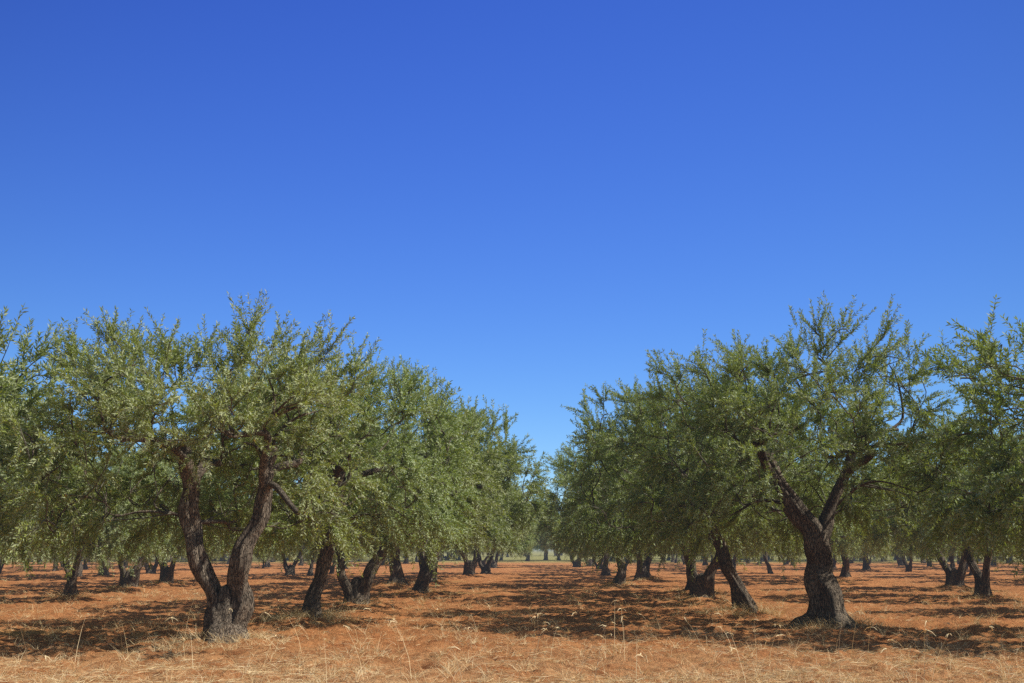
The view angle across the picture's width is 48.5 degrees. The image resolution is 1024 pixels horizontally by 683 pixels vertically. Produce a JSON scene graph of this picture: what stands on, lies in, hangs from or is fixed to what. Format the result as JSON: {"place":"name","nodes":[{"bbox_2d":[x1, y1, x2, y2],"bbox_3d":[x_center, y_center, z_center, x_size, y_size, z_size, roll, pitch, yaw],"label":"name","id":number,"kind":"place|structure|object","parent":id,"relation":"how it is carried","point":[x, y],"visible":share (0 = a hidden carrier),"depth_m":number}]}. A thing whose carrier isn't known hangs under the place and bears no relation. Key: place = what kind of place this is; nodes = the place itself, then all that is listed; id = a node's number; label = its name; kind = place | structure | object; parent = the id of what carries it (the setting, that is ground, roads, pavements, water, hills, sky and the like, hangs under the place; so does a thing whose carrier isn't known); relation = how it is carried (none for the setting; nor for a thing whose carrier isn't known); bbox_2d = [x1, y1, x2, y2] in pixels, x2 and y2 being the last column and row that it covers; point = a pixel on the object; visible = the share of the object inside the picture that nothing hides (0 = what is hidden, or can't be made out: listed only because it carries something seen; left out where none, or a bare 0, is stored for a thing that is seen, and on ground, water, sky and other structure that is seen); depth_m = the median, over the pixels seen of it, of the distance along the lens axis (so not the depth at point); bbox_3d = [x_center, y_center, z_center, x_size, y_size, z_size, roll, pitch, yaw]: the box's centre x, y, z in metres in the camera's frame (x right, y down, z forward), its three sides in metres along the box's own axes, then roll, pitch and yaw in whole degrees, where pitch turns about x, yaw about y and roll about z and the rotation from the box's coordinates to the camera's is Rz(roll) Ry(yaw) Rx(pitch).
{"place":"outdoors","nodes":[
{"label":"outdoors","id":0,"kind":"place"},
{"bbox_2d":[0,549,1023,682],"bbox_3d":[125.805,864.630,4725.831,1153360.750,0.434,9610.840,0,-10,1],"label":"ground","id":1,"kind":"structure","parent":0,"point":[550,573],"depth_m":24.17},
{"bbox_2d":[0,553,36,572],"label":"olive tree","id":2,"kind":"object","parent":1,"relation":"on","point":[1,566],"depth_m":75.43},
{"bbox_2d":[0,418,81,565],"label":"olive tree","id":3,"kind":"object","parent":1,"relation":"on","point":[16,476],"visible":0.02,"depth_m":28.52},
{"bbox_2d":[0,303,103,581],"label":"olive tree","id":4,"kind":"object","parent":1,"relation":"on","point":[13,383],"visible":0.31,"depth_m":21.72},
{"bbox_2d":[33,551,86,570],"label":"olive tree","id":5,"kind":"object","parent":1,"relation":"on","point":[54,568],"depth_m":82.97},
{"bbox_2d":[35,550,109,576],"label":"olive tree","id":6,"kind":"object","parent":1,"relation":"on","point":[80,570],"depth_m":60.56},
{"bbox_2d":[50,552,111,569],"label":"olive tree","id":7,"kind":"object","parent":1,"relation":"on","point":[85,566],"depth_m":89.01},
{"bbox_2d":[0,440,180,595],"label":"olive tree","id":8,"kind":"object","parent":1,"relation":"on","point":[71,588],"visible":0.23,"depth_m":35.51},
{"bbox_2d":[93,547,143,574],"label":"olive tree","id":9,"kind":"object","parent":1,"relation":"on","point":[105,571],"depth_m":66.94},
{"bbox_2d":[37,431,229,587],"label":"olive tree","id":10,"kind":"object","parent":1,"relation":"on","point":[128,578],"visible":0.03,"depth_m":43.36},
{"bbox_2d":[127,550,185,573],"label":"olive tree","id":11,"kind":"object","parent":1,"relation":"on","point":[153,568],"depth_m":75.41},
{"bbox_2d":[106,447,257,582],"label":"olive tree","id":12,"kind":"object","parent":1,"relation":"on","point":[166,574],"visible":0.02,"depth_m":50.41},
{"bbox_2d":[0,289,391,643],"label":"olive tree","id":13,"kind":"object","parent":1,"relation":"on","point":[35,516],"visible":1,"depth_m":19.07},
{"bbox_2d":[150,497,274,563],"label":"olive tree","id":14,"kind":"object","parent":1,"relation":"on","point":[217,548],"visible":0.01,"depth_m":57.35},
{"bbox_2d":[227,549,297,566],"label":"olive tree","id":15,"kind":"object","parent":1,"relation":"on","point":[267,563],"visible":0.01,"depth_m":103.53},
{"bbox_2d":[252,548,289,568],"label":"olive tree","id":16,"kind":"object","parent":1,"relation":"on","point":[268,557],"visible":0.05,"depth_m":97.03},
{"bbox_2d":[254,479,334,575],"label":"olive tree","id":17,"kind":"object","parent":1,"relation":"on","point":[290,569],"visible":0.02,"depth_m":62.51},
{"bbox_2d":[290,552,303,565],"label":"olive tree","id":18,"kind":"object","parent":1,"relation":"on","point":[301,561],"depth_m":111.31},
{"bbox_2d":[149,332,488,617],"bbox_3d":[-4.262,3.145,25.201,7.571,6.332,6.810,0,-10,1],"label":"olive tree","id":19,"kind":"object","parent":1,"relation":"on","point":[430,517],"visible":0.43,"depth_m":24.54},
{"bbox_2d":[271,495,370,575],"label":"olive tree","id":20,"kind":"object","parent":1,"relation":"on","point":[310,572],"visible":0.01,"depth_m":69.13},
{"bbox_2d":[305,553,368,571],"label":"olive tree","id":21,"kind":"object","parent":1,"relation":"on","point":[345,561],"visible":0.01,"depth_m":81.17},
{"bbox_2d":[296,545,379,573],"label":"olive tree","id":22,"kind":"object","parent":1,"relation":"on","point":[332,568],"depth_m":74.91},
{"bbox_2d":[201,371,513,603],"bbox_3d":[-4.349,4.284,31.797,8.929,6.679,8.904,1,-10,-6],"label":"olive tree","id":23,"kind":"object","parent":1,"relation":"on","point":[355,588],"visible":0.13,"depth_m":31.34},
{"bbox_2d":[302,410,500,584],"bbox_3d":[-4.778,6.590,47.635,9.545,7.682,9.159,-7,-12,32],"label":"olive tree","id":24,"kind":"object","parent":1,"relation":"on","point":[396,574],"depth_m":47.45},
{"bbox_2d":[403,549,441,563],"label":"olive tree","id":25,"kind":"object","parent":1,"relation":"on","point":[406,561],"depth_m":127.37},
{"bbox_2d":[363,495,487,567],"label":"olive tree","id":26,"kind":"object","parent":1,"relation":"on","point":[419,561],"depth_m":61.14},
{"bbox_2d":[305,395,557,592],"bbox_3d":[-2.891,5.432,40.365,9.175,7.395,8.672,-5,-11,25],"label":"olive tree","id":27,"kind":"object","parent":1,"relation":"on","point":[501,530],"visible":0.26,"depth_m":39.70},
{"bbox_2d":[359,443,525,581],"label":"olive tree","id":28,"kind":"object","parent":1,"relation":"on","point":[431,579],"visible":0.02,"depth_m":53.91},
{"bbox_2d":[412,469,534,574],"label":"olive tree","id":29,"kind":"object","parent":1,"relation":"on","point":[469,567],"depth_m":66.30},
{"bbox_2d":[451,549,508,565],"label":"olive tree","id":30,"kind":"object","parent":1,"relation":"on","point":[484,561],"depth_m":106.07},
{"bbox_2d":[439,495,540,573],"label":"olive tree","id":31,"kind":"object","parent":1,"relation":"on","point":[486,568],"visible":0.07,"depth_m":74.40},
{"bbox_2d":[450,524,536,567],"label":"olive tree","id":32,"kind":"object","parent":1,"relation":"on","point":[494,563],"visible":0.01,"depth_m":99.44},
{"bbox_2d":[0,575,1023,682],"bbox_3d":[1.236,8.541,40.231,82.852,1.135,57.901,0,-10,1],"label":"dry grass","id":33,"kind":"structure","parent":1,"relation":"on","point":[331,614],"depth_m":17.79},
{"bbox_2d":[525,518,555,560],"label":"olive tree","id":34,"kind":"object","parent":1,"relation":"on","point":[528,557],"visible":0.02,"depth_m":154.45},
{"bbox_2d":[531,548,553,559],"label":"olive tree","id":35,"kind":"object","parent":1,"relation":"on","point":[545,556],"visible":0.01,"depth_m":172.20},
{"bbox_2d":[531,519,560,559],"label":"olive tree","id":36,"kind":"object","parent":1,"relation":"on","point":[558,558],"visible":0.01,"depth_m":166.05},
{"bbox_2d":[533,499,581,566],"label":"olive tree","id":37,"kind":"object","parent":1,"relation":"on","point":[547,545],"visible":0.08,"depth_m":101.07},
{"bbox_2d":[558,550,594,565],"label":"olive tree","id":38,"kind":"object","parent":1,"relation":"on","point":[591,562],"depth_m":110.40},
{"bbox_2d":[559,551,623,568],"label":"olive tree","id":39,"kind":"object","parent":1,"relation":"on","point":[601,564],"depth_m":93.39},
{"bbox_2d":[551,510,643,575],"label":"olive tree","id":40,"kind":"object","parent":1,"relation":"on","point":[605,569],"visible":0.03,"depth_m":71.42},
{"bbox_2d":[551,514,656,572],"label":"olive tree","id":41,"kind":"object","parent":1,"relation":"on","point":[595,553],"depth_m":79.27},
{"bbox_2d":[576,550,655,570],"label":"olive tree","id":42,"kind":"object","parent":1,"relation":"on","point":[627,562],"depth_m":86.80},
{"bbox_2d":[530,434,713,584],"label":"olive tree","id":43,"kind":"object","parent":1,"relation":"on","point":[556,504],"visible":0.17,"depth_m":48.28},
{"bbox_2d":[566,467,714,579],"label":"olive tree","id":44,"kind":"object","parent":1,"relation":"on","point":[645,571],"depth_m":56.20},
{"bbox_2d":[576,512,712,574],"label":"olive tree","id":45,"kind":"object","parent":1,"relation":"on","point":[645,552],"depth_m":63.65},
{"bbox_2d":[668,549,685,564],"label":"olive tree","id":46,"kind":"object","parent":1,"relation":"on","point":[683,560],"depth_m":119.55},
{"bbox_2d":[671,548,708,565],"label":"olive tree","id":47,"kind":"object","parent":1,"relation":"on","point":[704,562],"depth_m":110.75},
{"bbox_2d":[566,400,829,597],"bbox_3d":[5.627,4.903,35.605,8.204,6.742,8.576,-5,-11,25],"label":"olive tree","id":48,"kind":"object","parent":1,"relation":"on","point":[701,584],"visible":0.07,"depth_m":34.87},
{"bbox_2d":[549,354,861,613],"bbox_3d":[4.886,3.718,28.529,7.989,6.496,7.188,0,-10,1],"label":"olive tree","id":49,"kind":"object","parent":1,"relation":"on","point":[591,506],"visible":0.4,"depth_m":27.95},
{"bbox_2d":[602,436,819,589],"bbox_3d":[6.835,5.987,41.566,7.917,6.664,7.881,2,-11,-12],"label":"olive tree","id":50,"kind":"object","parent":1,"relation":"on","point":[762,546],"visible":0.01,"depth_m":41.05},
{"bbox_2d":[700,548,769,570],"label":"olive tree","id":51,"kind":"object","parent":1,"relation":"on","point":[734,558],"visible":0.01,"depth_m":82.53},
{"bbox_2d":[732,546,805,573],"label":"olive tree","id":52,"kind":"object","parent":1,"relation":"on","point":[769,569],"visible":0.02,"depth_m":74.78},
{"bbox_2d":[767,552,789,564],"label":"olive tree","id":53,"kind":"object","parent":1,"relation":"on","point":[786,563],"depth_m":118.70},
{"bbox_2d":[607,291,993,629],"bbox_3d":[5.947,2.625,23.636,8.028,6.741,7.534,0,-10,1],"label":"olive tree","id":54,"kind":"object","parent":1,"relation":"on","point":[860,432],"visible":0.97,"depth_m":22.85},
{"bbox_2d":[760,477,873,562],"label":"olive tree","id":55,"kind":"object","parent":1,"relation":"on","point":[831,549],"depth_m":65.32},
{"bbox_2d":[764,458,906,562],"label":"olive tree","id":56,"kind":"object","parent":1,"relation":"on","point":[844,545],"visible":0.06,"depth_m":51.70},
{"bbox_2d":[791,470,909,576],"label":"olive tree","id":57,"kind":"object","parent":1,"relation":"on","point":[845,572],"visible":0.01,"depth_m":58.98},
{"bbox_2d":[832,550,879,567],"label":"olive tree","id":58,"kind":"object","parent":1,"relation":"on","point":[834,562],"depth_m":95.86},
{"bbox_2d":[848,552,881,563],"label":"olive tree","id":59,"kind":"object","parent":1,"relation":"on","point":[869,557],"visible":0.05,"depth_m":120.75},
{"bbox_2d":[856,544,898,569],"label":"olive tree","id":60,"kind":"object","parent":1,"relation":"on","point":[865,566],"visible":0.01,"depth_m":89.36},
{"bbox_2d":[878,552,921,565],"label":"olive tree","id":61,"kind":"object","parent":1,"relation":"on","point":[900,562],"visible":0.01,"depth_m":112.41},
{"bbox_2d":[863,544,946,571],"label":"olive tree","id":62,"kind":"object","parent":1,"relation":"on","point":[908,568],"visible":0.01,"depth_m":80.95},
{"bbox_2d":[850,421,1019,586],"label":"olive tree","id":63,"kind":"object","parent":1,"relation":"on","point":[954,576],"visible":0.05,"depth_m":44.47},
{"bbox_2d":[917,553,957,566],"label":"olive tree","id":64,"kind":"object","parent":1,"relation":"on","point":[929,564],"depth_m":104.90},
{"bbox_2d":[853,408,1023,596],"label":"olive tree","id":65,"kind":"object","parent":1,"relation":"on","point":[982,582],"visible":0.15,"depth_m":36.52},
{"bbox_2d":[897,507,998,568],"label":"olive tree","id":66,"kind":"object","parent":1,"relation":"on","point":[951,560],"visible":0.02,"depth_m":72.56},
{"bbox_2d":[878,294,1023,577],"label":"olive tree","id":67,"kind":"object","parent":1,"relation":"on","point":[1000,502],"visible":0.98,"depth_m":20.29},
{"bbox_2d":[936,552,968,569],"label":"olive tree","id":68,"kind":"object","parent":1,"relation":"on","point":[967,566],"depth_m":89.99},
{"bbox_2d":[914,507,1016,575],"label":"olive tree","id":69,"kind":"object","parent":1,"relation":"on","point":[951,548],"visible":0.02,"depth_m":64.82},
{"bbox_2d":[974,546,1016,563],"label":"olive tree","id":70,"kind":"object","parent":1,"relation":"on","point":[995,555],"visible":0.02,"depth_m":58.20},
{"bbox_2d":[991,554,1013,565],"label":"olive tree","id":71,"kind":"object","parent":1,"relation":"on","point":[995,563],"depth_m":114.66},
{"bbox_2d":[994,425,1023,564],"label":"olive tree","id":72,"kind":"object","parent":1,"relation":"on","point":[1019,490],"visible":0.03,"depth_m":29.59},
{"bbox_2d":[0,0,1023,504],"label":"sky","id":73,"kind":"structure","parent":0,"point":[522,201]}
]}

